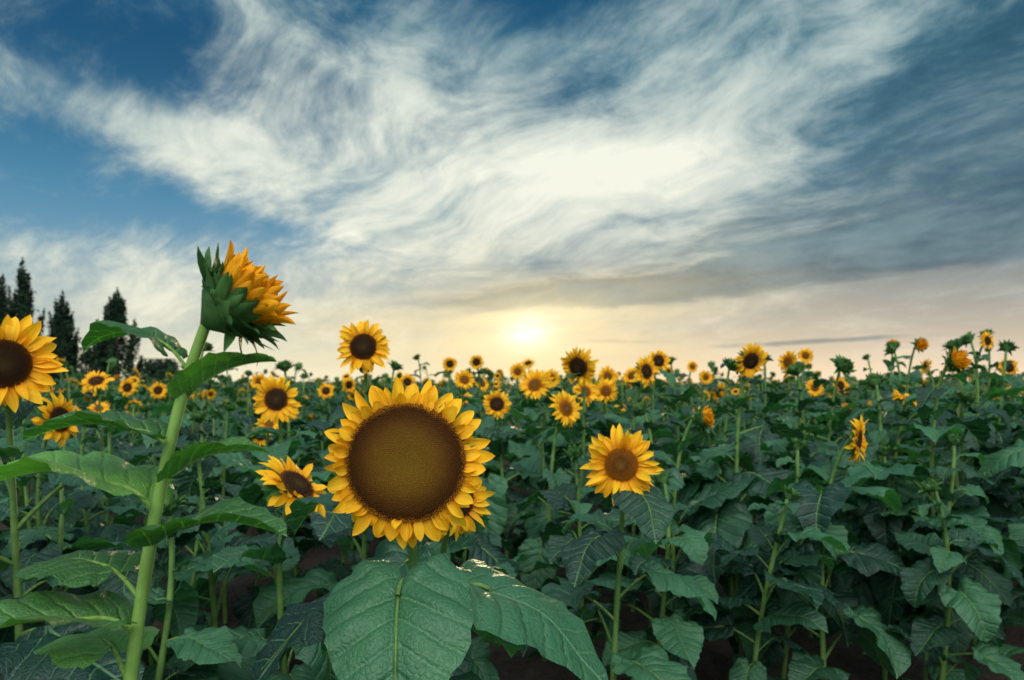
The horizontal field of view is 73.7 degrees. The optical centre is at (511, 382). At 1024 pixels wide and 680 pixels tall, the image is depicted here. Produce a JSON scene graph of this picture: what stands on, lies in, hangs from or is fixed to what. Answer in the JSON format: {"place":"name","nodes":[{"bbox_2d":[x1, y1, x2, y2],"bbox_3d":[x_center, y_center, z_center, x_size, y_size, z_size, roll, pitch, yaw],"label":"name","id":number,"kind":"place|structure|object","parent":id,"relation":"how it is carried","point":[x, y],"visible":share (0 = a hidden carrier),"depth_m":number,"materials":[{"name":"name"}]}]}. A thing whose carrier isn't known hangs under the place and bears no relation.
{"place":"outdoors","nodes":[
{"label":"outdoors","id":0,"kind":"place"},
{"bbox_2d":[0,415,1023,679],"bbox_3d":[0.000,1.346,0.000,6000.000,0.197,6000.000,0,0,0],"label":"ground","id":1,"kind":"structure","parent":0,"point":[714,661],"depth_m":3.55,"materials":[{"name":"soil"}]},
{"bbox_2d":[0,272,11,325],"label":"poplar tree","id":2,"kind":"object","parent":1,"relation":"on","point":[3,298],"visible":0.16,"depth_m":60.78,"materials":[{"name":"green plant"}]},
{"bbox_2d":[0,397,36,551],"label":"sunflower","id":3,"kind":"object","parent":1,"relation":"on","point":[20,495],"visible":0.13,"depth_m":3.96,"materials":[{"name":"green plant"}]},
{"bbox_2d":[1,257,45,335],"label":"poplar tree","id":4,"kind":"object","parent":1,"relation":"on","point":[20,303],"visible":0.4,"depth_m":59.59,"materials":[{"name":"green plant"}]},
{"bbox_2d":[0,430,84,597],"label":"sunflower","id":5,"kind":"object","parent":1,"relation":"on","point":[7,592],"visible":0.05,"depth_m":3.18,"materials":[{"name":"green plant"}]},
{"bbox_2d":[0,409,103,541],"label":"sunflower","id":6,"kind":"object","parent":1,"relation":"on","point":[71,518],"visible":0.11,"depth_m":3.37,"materials":[{"name":"green plant"}]},
{"bbox_2d":[0,473,123,625],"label":"sunflower","id":7,"kind":"object","parent":1,"relation":"on","point":[56,546],"visible":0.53,"depth_m":2.25,"materials":[{"name":"green plant"}]},
{"bbox_2d":[46,290,81,379],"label":"poplar tree","id":8,"kind":"object","parent":1,"relation":"on","point":[62,329],"visible":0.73,"depth_m":59.66,"materials":[{"name":"green plant"}]},
{"bbox_2d":[0,392,166,679],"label":"sunflower","id":9,"kind":"object","parent":1,"relation":"on","point":[55,407],"visible":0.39,"depth_m":2.41,"materials":[{"name":"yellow plant"}]},
{"bbox_2d":[36,369,133,530],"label":"sunflower","id":10,"kind":"object","parent":1,"relation":"on","point":[95,383],"visible":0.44,"depth_m":4.51,"materials":[{"name":"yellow plant"}]},
{"bbox_2d":[0,314,174,679],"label":"sunflower","id":11,"kind":"object","parent":1,"relation":"on","point":[28,362],"visible":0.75,"depth_m":1.73,"materials":[{"name":"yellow plant"}]},
{"bbox_2d":[62,347,121,380],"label":"bush","id":12,"kind":"object","parent":1,"relation":"on","point":[86,359],"visible":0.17,"depth_m":60.02,"materials":[{"name":"green plant"}]},
{"bbox_2d":[20,425,167,635],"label":"sunflower","id":13,"kind":"object","parent":1,"relation":"on","point":[136,511],"visible":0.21,"depth_m":2.78,"materials":[{"name":"green plant"}]},
{"bbox_2d":[85,400,118,526],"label":"sunflower","id":14,"kind":"object","parent":1,"relation":"on","point":[94,408],"visible":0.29,"depth_m":5.89,"materials":[{"name":"yellow plant"}]},
{"bbox_2d":[77,412,147,527],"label":"sunflower","id":15,"kind":"object","parent":1,"relation":"on","point":[127,455],"visible":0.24,"depth_m":3.87,"materials":[{"name":"green plant"}]},
{"bbox_2d":[90,287,143,380],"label":"poplar tree","id":16,"kind":"object","parent":1,"relation":"on","point":[115,310],"visible":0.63,"depth_m":59.53,"materials":[{"name":"green plant"}]},
{"bbox_2d":[96,378,142,500],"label":"sunflower","id":17,"kind":"object","parent":1,"relation":"on","point":[127,387],"visible":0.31,"depth_m":6.00,"materials":[{"name":"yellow plant"}]},
{"bbox_2d":[100,399,157,519],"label":"sunflower","id":18,"kind":"object","parent":1,"relation":"on","point":[133,406],"visible":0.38,"depth_m":5.22,"materials":[{"name":"green plant"}]},
{"bbox_2d":[100,401,187,558],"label":"sunflower","id":19,"kind":"object","parent":1,"relation":"on","point":[143,408],"visible":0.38,"depth_m":4.33,"materials":[{"name":"plant"}]},
{"bbox_2d":[0,239,297,679],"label":"sunflower","id":20,"kind":"object","parent":1,"relation":"on","point":[240,298],"visible":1,"depth_m":0.89,"materials":[{"name":"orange plant"}]},
{"bbox_2d":[57,493,240,679],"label":"sunflower","id":21,"kind":"object","parent":1,"relation":"on","point":[175,613],"visible":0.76,"depth_m":1.79,"materials":[{"name":"green plant"}]},
{"bbox_2d":[104,407,198,562],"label":"sunflower","id":22,"kind":"object","parent":1,"relation":"on","point":[181,441],"visible":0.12,"depth_m":4.81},
{"bbox_2d":[117,382,190,446],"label":"sunflower","id":23,"kind":"object","parent":1,"relation":"on","point":[157,390],"visible":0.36,"depth_m":6.50,"materials":[{"name":"yellow plant"}]},
{"bbox_2d":[128,358,182,383],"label":"bush","id":24,"kind":"object","parent":1,"relation":"on","point":[153,367],"visible":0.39,"depth_m":60.89,"materials":[{"name":"green plant"}]},
{"bbox_2d":[97,466,268,679],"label":"sunflower","id":25,"kind":"object","parent":1,"relation":"on","point":[112,582],"visible":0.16,"depth_m":1.98,"materials":[{"name":"green plant"}]},
{"bbox_2d":[129,341,238,607],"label":"sunflower","id":26,"kind":"object","parent":1,"relation":"on","point":[187,428],"visible":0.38,"depth_m":3.89,"materials":[{"name":"green plant"}]},
{"bbox_2d":[141,437,294,679],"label":"sunflower","id":27,"kind":"object","parent":1,"relation":"on","point":[205,533],"visible":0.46,"depth_m":2.33,"materials":[{"name":"green plant"}]},
{"bbox_2d":[175,409,260,626],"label":"sunflower","id":28,"kind":"object","parent":1,"relation":"on","point":[187,483],"visible":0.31,"depth_m":3.37,"materials":[{"name":"green plant"}]},
{"bbox_2d":[180,401,271,623],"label":"sunflower","id":29,"kind":"object","parent":1,"relation":"on","point":[227,427],"visible":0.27,"depth_m":3.83,"materials":[{"name":"green plant"}]},
{"bbox_2d":[200,368,251,439],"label":"sunflower","id":30,"kind":"object","parent":1,"relation":"on","point":[229,390],"visible":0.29,"depth_m":7.35,"materials":[{"name":"green plant"}]},
{"bbox_2d":[220,370,254,535],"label":"sunflower","id":31,"kind":"object","parent":1,"relation":"on","point":[242,424],"visible":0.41,"depth_m":5.89,"materials":[{"name":"plant"}]},
{"bbox_2d":[177,455,337,679],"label":"sunflower","id":32,"kind":"object","parent":1,"relation":"on","point":[288,483],"visible":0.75,"depth_m":1.89,"materials":[{"name":"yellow plant"}]},
{"bbox_2d":[225,427,293,586],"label":"sunflower","id":33,"kind":"object","parent":1,"relation":"on","point":[233,474],"visible":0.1,"depth_m":4.20,"materials":[{"name":"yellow plant"}]},
{"bbox_2d":[222,373,309,534],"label":"sunflower","id":34,"kind":"object","parent":1,"relation":"on","point":[251,419],"visible":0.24,"depth_m":5.45,"materials":[{"name":"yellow plant"}]},
{"bbox_2d":[196,375,341,656],"bbox_3d":[-1.053,0.658,2.927,0.591,1.385,0.604,0,0,0],"label":"sunflower","id":35,"kind":"object","parent":1,"relation":"on","point":[276,402],"visible":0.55,"depth_m":2.80,"materials":[{"name":"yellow plant"}]},
{"bbox_2d":[215,418,327,628],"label":"sunflower","id":36,"kind":"object","parent":1,"relation":"on","point":[243,610],"visible":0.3,"depth_m":3.21,"materials":[{"name":"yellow plant"}]},
{"bbox_2d":[240,360,340,592],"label":"sunflower","id":37,"kind":"object","parent":1,"relation":"on","point":[294,427],"visible":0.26,"depth_m":3.60,"materials":[{"name":"green plant"}]},
{"bbox_2d":[294,404,334,465],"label":"sunflower","id":38,"kind":"object","parent":1,"relation":"on","point":[325,444],"visible":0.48,"depth_m":5.66,"materials":[{"name":"plant"}]},
{"bbox_2d":[304,383,344,466],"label":"sunflower","id":39,"kind":"object","parent":1,"relation":"on","point":[326,391],"visible":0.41,"depth_m":6.05,"materials":[{"name":"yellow plant"}]},
{"bbox_2d":[305,416,361,579],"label":"sunflower","id":40,"kind":"object","parent":1,"relation":"on","point":[342,570],"visible":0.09,"depth_m":3.41,"materials":[{"name":"green plant"}]},
{"bbox_2d":[313,456,370,575],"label":"sunflower","id":41,"kind":"object","parent":1,"relation":"on","point":[353,557],"visible":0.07,"depth_m":4.24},
{"bbox_2d":[253,320,474,627],"bbox_3d":[-0.633,0.557,2.658,0.753,1.586,0.791,0,0,-33],"label":"sunflower","id":42,"kind":"object","parent":1,"relation":"on","point":[364,348],"visible":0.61,"depth_m":2.49,"materials":[{"name":"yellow plant"}]},
{"bbox_2d":[321,475,494,654],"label":"sunflower","id":43,"kind":"object","parent":1,"relation":"on","point":[473,512],"visible":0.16,"depth_m":1.43,"materials":[{"name":"yellow plant"}]},
{"bbox_2d":[251,376,607,679],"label":"sunflower","id":44,"kind":"object","parent":1,"relation":"on","point":[406,466],"visible":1,"depth_m":1.14,"materials":[{"name":"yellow plant"}]},
{"bbox_2d":[352,475,526,679],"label":"sunflower","id":45,"kind":"object","parent":1,"relation":"on","point":[485,547],"visible":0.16,"depth_m":2.46,"materials":[{"name":"green plant"}]},
{"bbox_2d":[437,357,488,473],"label":"sunflower","id":46,"kind":"object","parent":1,"relation":"on","point":[449,363],"visible":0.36,"depth_m":5.50,"materials":[{"name":"yellow plant"}]},
{"bbox_2d":[453,368,507,560],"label":"sunflower","id":47,"kind":"object","parent":1,"relation":"on","point":[464,380],"visible":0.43,"depth_m":4.32,"materials":[{"name":"yellow plant"}]},
{"bbox_2d":[452,449,512,648],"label":"sunflower","id":48,"kind":"object","parent":1,"relation":"on","point":[507,544],"visible":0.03,"depth_m":3.02,"materials":[{"name":"green plant"}]},
{"bbox_2d":[456,355,530,545],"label":"sunflower","id":49,"kind":"object","parent":1,"relation":"on","point":[476,362],"visible":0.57,"depth_m":5.01,"materials":[{"name":"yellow plant"}]},
{"bbox_2d":[0,357,1023,474],"bbox_3d":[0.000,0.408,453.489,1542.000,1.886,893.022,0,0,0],"label":"distant sunflower crop","id":50,"kind":"object","parent":1,"relation":"on","point":[311,393],"visible":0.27,"depth_m":11.10,"materials":[{"name":"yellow plant"}]},
{"bbox_2d":[492,362,536,528],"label":"sunflower","id":51,"kind":"object","parent":1,"relation":"on","point":[517,371],"visible":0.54,"depth_m":6.11,"materials":[{"name":"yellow plant"}]},
{"bbox_2d":[466,388,569,566],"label":"sunflower","id":52,"kind":"object","parent":1,"relation":"on","point":[498,403],"visible":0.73,"depth_m":3.60,"materials":[{"name":"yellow plant"}]},
{"bbox_2d":[486,369,560,506],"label":"sunflower","id":53,"kind":"object","parent":1,"relation":"on","point":[515,439],"visible":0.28,"depth_m":5.42,"materials":[{"name":"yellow plant"}]},
{"bbox_2d":[485,368,601,558],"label":"sunflower","id":54,"kind":"object","parent":1,"relation":"on","point":[532,384],"visible":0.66,"depth_m":3.80,"materials":[{"name":"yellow plant"}]},
{"bbox_2d":[506,370,586,534],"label":"sunflower","id":55,"kind":"object","parent":1,"relation":"on","point":[532,450],"visible":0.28,"depth_m":4.70,"materials":[{"name":"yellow plant"}]},
{"bbox_2d":[516,389,582,660],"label":"sunflower","id":56,"kind":"object","parent":1,"relation":"on","point":[565,406],"visible":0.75,"depth_m":3.08,"materials":[{"name":"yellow plant"}]},
{"bbox_2d":[504,382,607,579],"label":"sunflower","id":57,"kind":"object","parent":1,"relation":"on","point":[532,464],"visible":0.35,"depth_m":4.05,"materials":[{"name":"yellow plant"}]},
{"bbox_2d":[524,346,607,607],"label":"sunflower","id":58,"kind":"object","parent":1,"relation":"on","point":[580,365],"visible":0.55,"depth_m":3.45,"materials":[{"name":"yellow plant"}]},
{"bbox_2d":[524,377,613,527],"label":"sunflower","id":59,"kind":"object","parent":1,"relation":"on","point":[536,438],"visible":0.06,"depth_m":5.09,"materials":[{"name":"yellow plant"}]},
{"bbox_2d":[516,443,656,671],"bbox_3d":[0.264,0.793,2.745,0.647,1.116,0.571,0,0,0],"label":"sunflower","id":60,"kind":"object","parent":1,"relation":"on","point":[564,496],"visible":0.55,"depth_m":2.70,"materials":[{"name":"green plant"}]},
{"bbox_2d":[573,364,624,510],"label":"sunflower","id":61,"kind":"object","parent":1,"relation":"on","point":[607,372],"visible":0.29,"depth_m":5.02,"materials":[{"name":"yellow plant"}]},
{"bbox_2d":[559,378,649,591],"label":"sunflower","id":62,"kind":"object","parent":1,"relation":"on","point":[606,388],"visible":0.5,"depth_m":4.20,"materials":[{"name":"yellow plant"}]},
{"bbox_2d":[561,355,687,611],"bbox_3d":[0.724,0.594,4.023,0.707,1.514,0.605,0,0,35],"label":"sunflower","id":63,"kind":"object","parent":1,"relation":"on","point":[644,370],"visible":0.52,"depth_m":3.98,"materials":[{"name":"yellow plant"}]},
{"bbox_2d":[541,423,716,679],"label":"sunflower","id":64,"kind":"object","parent":1,"relation":"on","point":[621,465],"visible":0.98,"depth_m":1.86,"materials":[{"name":"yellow plant"}]},
{"bbox_2d":[614,349,688,553],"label":"sunflower","id":65,"kind":"object","parent":1,"relation":"on","point":[660,359],"visible":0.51,"depth_m":4.40,"materials":[{"name":"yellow plant"}]},
{"bbox_2d":[579,468,731,679],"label":"sunflower","id":66,"kind":"object","parent":1,"relation":"on","point":[675,633],"visible":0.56,"depth_m":2.47,"materials":[{"name":"green plant"}]},
{"bbox_2d":[597,399,719,627],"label":"sunflower","id":67,"kind":"object","parent":1,"relation":"on","point":[640,410],"visible":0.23,"depth_m":3.29,"materials":[{"name":"green plant"}]},
{"bbox_2d":[646,356,696,556],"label":"sunflower","id":68,"kind":"object","parent":1,"relation":"on","point":[679,400],"visible":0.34,"depth_m":5.17,"materials":[{"name":"green plant"}]},
{"bbox_2d":[608,403,759,661],"bbox_3d":[0.731,0.717,2.944,0.654,1.268,0.796,0,0,0],"label":"sunflower","id":69,"kind":"object","parent":1,"relation":"on","point":[713,493],"visible":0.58,"depth_m":2.88,"materials":[{"name":"green plant"}]},
{"bbox_2d":[654,360,722,474],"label":"sunflower","id":70,"kind":"object","parent":1,"relation":"on","point":[692,366],"visible":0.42,"depth_m":6.04,"materials":[{"name":"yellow plant"}]},
{"bbox_2d":[667,370,734,478],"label":"sunflower","id":71,"kind":"object","parent":1,"relation":"on","point":[706,377],"visible":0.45,"depth_m":5.50,"materials":[{"name":"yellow plant"}]},
{"bbox_2d":[672,357,756,536],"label":"sunflower","id":72,"kind":"object","parent":1,"relation":"on","point":[695,446],"visible":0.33,"depth_m":3.91,"materials":[{"name":"green plant"}]},
{"bbox_2d":[675,395,755,654],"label":"sunflower","id":73,"kind":"object","parent":1,"relation":"on","point":[691,461],"visible":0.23,"depth_m":3.33,"materials":[{"name":"green plant"}]},
{"bbox_2d":[682,391,755,474],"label":"sunflower","id":74,"kind":"object","parent":1,"relation":"on","point":[745,462],"visible":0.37,"depth_m":5.16,"materials":[{"name":"green plant"}]},
{"bbox_2d":[676,342,810,660],"bbox_3d":[1.032,0.585,3.056,0.631,1.532,0.694,0,0,0],"label":"sunflower","id":75,"kind":"object","parent":1,"relation":"on","point":[730,521],"visible":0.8,"depth_m":2.97,"materials":[{"name":"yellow plant"}]},
{"bbox_2d":[723,377,775,471],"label":"sunflower","id":76,"kind":"object","parent":1,"relation":"on","point":[742,424],"visible":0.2,"depth_m":6.47,"materials":[{"name":"plant"}]},
{"bbox_2d":[712,354,803,531],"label":"sunflower","id":77,"kind":"object","parent":1,"relation":"on","point":[765,434],"visible":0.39,"depth_m":4.12,"materials":[{"name":"green plant"}]},
{"bbox_2d":[683,484,848,679],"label":"sunflower","id":78,"kind":"object","parent":1,"relation":"on","point":[767,536],"visible":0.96,"depth_m":2.47,"materials":[{"name":"green plant"}]},
{"bbox_2d":[726,436,860,678],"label":"sunflower","id":79,"kind":"object","parent":1,"relation":"on","point":[774,653],"visible":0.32,"depth_m":2.67,"materials":[{"name":"green plant"}]},
{"bbox_2d":[746,348,840,543],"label":"sunflower","id":80,"kind":"object","parent":1,"relation":"on","point":[805,355],"visible":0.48,"depth_m":5.08,"materials":[{"name":"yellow plant"}]},
{"bbox_2d":[760,361,846,637],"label":"sunflower","id":81,"kind":"object","parent":1,"relation":"on","point":[822,469],"visible":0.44,"depth_m":3.50,"materials":[{"name":"green plant"}]},
{"bbox_2d":[761,350,849,478],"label":"sunflower","id":82,"kind":"object","parent":1,"relation":"on","point":[788,359],"visible":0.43,"depth_m":4.52,"materials":[{"name":"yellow plant"}]},
{"bbox_2d":[781,379,839,543],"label":"sunflower","id":83,"kind":"object","parent":1,"relation":"on","point":[814,392],"visible":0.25,"depth_m":5.51,"materials":[{"name":"yellow plant"}]},
{"bbox_2d":[733,415,911,679],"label":"sunflower","id":84,"kind":"object","parent":1,"relation":"on","point":[822,503],"visible":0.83,"depth_m":2.57,"materials":[{"name":"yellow plant"}]},
{"bbox_2d":[806,376,857,517],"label":"sunflower","id":85,"kind":"object","parent":1,"relation":"on","point":[842,384],"visible":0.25,"depth_m":5.41,"materials":[{"name":"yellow plant"}]},
{"bbox_2d":[784,354,892,587],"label":"sunflower","id":86,"kind":"object","parent":1,"relation":"on","point":[843,365],"visible":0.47,"depth_m":4.05,"materials":[{"name":"green plant"}]},
{"bbox_2d":[803,371,948,654],"bbox_3d":[1.738,0.646,3.293,0.533,1.410,0.619,0,0,-38],"label":"sunflower","id":87,"kind":"object","parent":1,"relation":"on","point":[906,490],"visible":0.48,"depth_m":3.19,"materials":[{"name":"green plant"}]},
{"bbox_2d":[845,338,917,515],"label":"sunflower","id":88,"kind":"object","parent":1,"relation":"on","point":[884,388],"visible":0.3,"depth_m":5.19,"materials":[{"name":"green plant"}]},
{"bbox_2d":[810,445,972,679],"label":"sunflower","id":89,"kind":"object","parent":1,"relation":"on","point":[883,529],"visible":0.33,"depth_m":2.98,"materials":[{"name":"green plant"}]},
{"bbox_2d":[858,389,949,530],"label":"sunflower","id":90,"kind":"object","parent":1,"relation":"on","point":[903,414],"visible":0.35,"depth_m":4.02,"materials":[{"name":"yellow plant"}]},
{"bbox_2d":[865,342,950,467],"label":"sunflower","id":91,"kind":"object","parent":1,"relation":"on","point":[888,405],"visible":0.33,"depth_m":4.46,"materials":[{"name":"green plant"}]},
{"bbox_2d":[886,337,951,496],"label":"sunflower","id":92,"kind":"object","parent":1,"relation":"on","point":[921,345],"visible":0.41,"depth_m":4.70,"materials":[{"name":"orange plant"}]},
{"bbox_2d":[840,347,1005,644],"bbox_3d":[1.814,0.597,2.973,0.757,1.507,0.559,0,0,-42],"label":"sunflower","id":93,"kind":"object","parent":1,"relation":"on","point":[886,588],"visible":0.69,"depth_m":2.91,"materials":[{"name":"green plant"}]},
{"bbox_2d":[858,433,1022,679],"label":"sunflower","id":94,"kind":"object","parent":1,"relation":"on","point":[990,579],"visible":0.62,"depth_m":2.69,"materials":[{"name":"green plant"}]},
{"bbox_2d":[884,475,1023,679],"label":"sunflower","id":95,"kind":"object","parent":1,"relation":"on","point":[976,606],"visible":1,"depth_m":2.43,"materials":[{"name":"green plant"}]},
{"bbox_2d":[911,388,1002,658],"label":"sunflower","id":96,"kind":"object","parent":1,"relation":"on","point":[965,395],"visible":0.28,"depth_m":3.35,"materials":[{"name":"green plant"}]},
{"bbox_2d":[903,338,1016,581],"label":"sunflower","id":97,"kind":"object","parent":1,"relation":"on","point":[995,506],"visible":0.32,"depth_m":3.35,"materials":[{"name":"green plant"}]},
{"bbox_2d":[919,332,1023,509],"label":"sunflower","id":98,"kind":"object","parent":1,"relation":"on","point":[992,394],"visible":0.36,"depth_m":3.83,"materials":[{"name":"green plant"}]},
{"bbox_2d":[944,332,1018,505],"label":"sunflower","id":99,"kind":"object","parent":1,"relation":"on","point":[986,340],"visible":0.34,"depth_m":4.40,"materials":[{"name":"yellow plant"}]},
{"bbox_2d":[940,329,1023,516],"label":"sunflower","id":100,"kind":"object","parent":1,"relation":"on","point":[992,382],"visible":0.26,"depth_m":4.88,"materials":[{"name":"green plant"}]},
{"bbox_2d":[949,339,1023,564],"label":"sunflower","id":101,"kind":"object","parent":1,"relation":"on","point":[1006,347],"visible":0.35,"depth_m":3.97,"materials":[{"name":"green plant"}]},
{"bbox_2d":[959,359,1023,505],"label":"sunflower","id":102,"kind":"object","parent":1,"relation":"on","point":[1013,369],"visible":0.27,"depth_m":4.19,"materials":[{"name":"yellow plant"}]},
{"bbox_2d":[965,429,1023,581],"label":"sunflower","id":103,"kind":"object","parent":1,"relation":"on","point":[1012,495],"visible":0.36,"depth_m":3.20,"materials":[{"name":"green plant"}]},
{"bbox_2d":[977,439,1023,630],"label":"sunflower","id":104,"kind":"object","parent":1,"relation":"on","point":[999,461],"visible":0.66,"depth_m":2.93,"materials":[{"name":"green plant"}]},
{"bbox_2d":[979,516,1023,657],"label":"sunflower","id":105,"kind":"object","parent":1,"relation":"on","point":[1013,613],"visible":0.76,"depth_m":2.64,"materials":[{"name":"green plant"}]},
{"bbox_2d":[0,0,1023,382],"label":"sky","id":106,"kind":"structure","parent":0,"point":[505,182],"materials":[{"name":"blue"}]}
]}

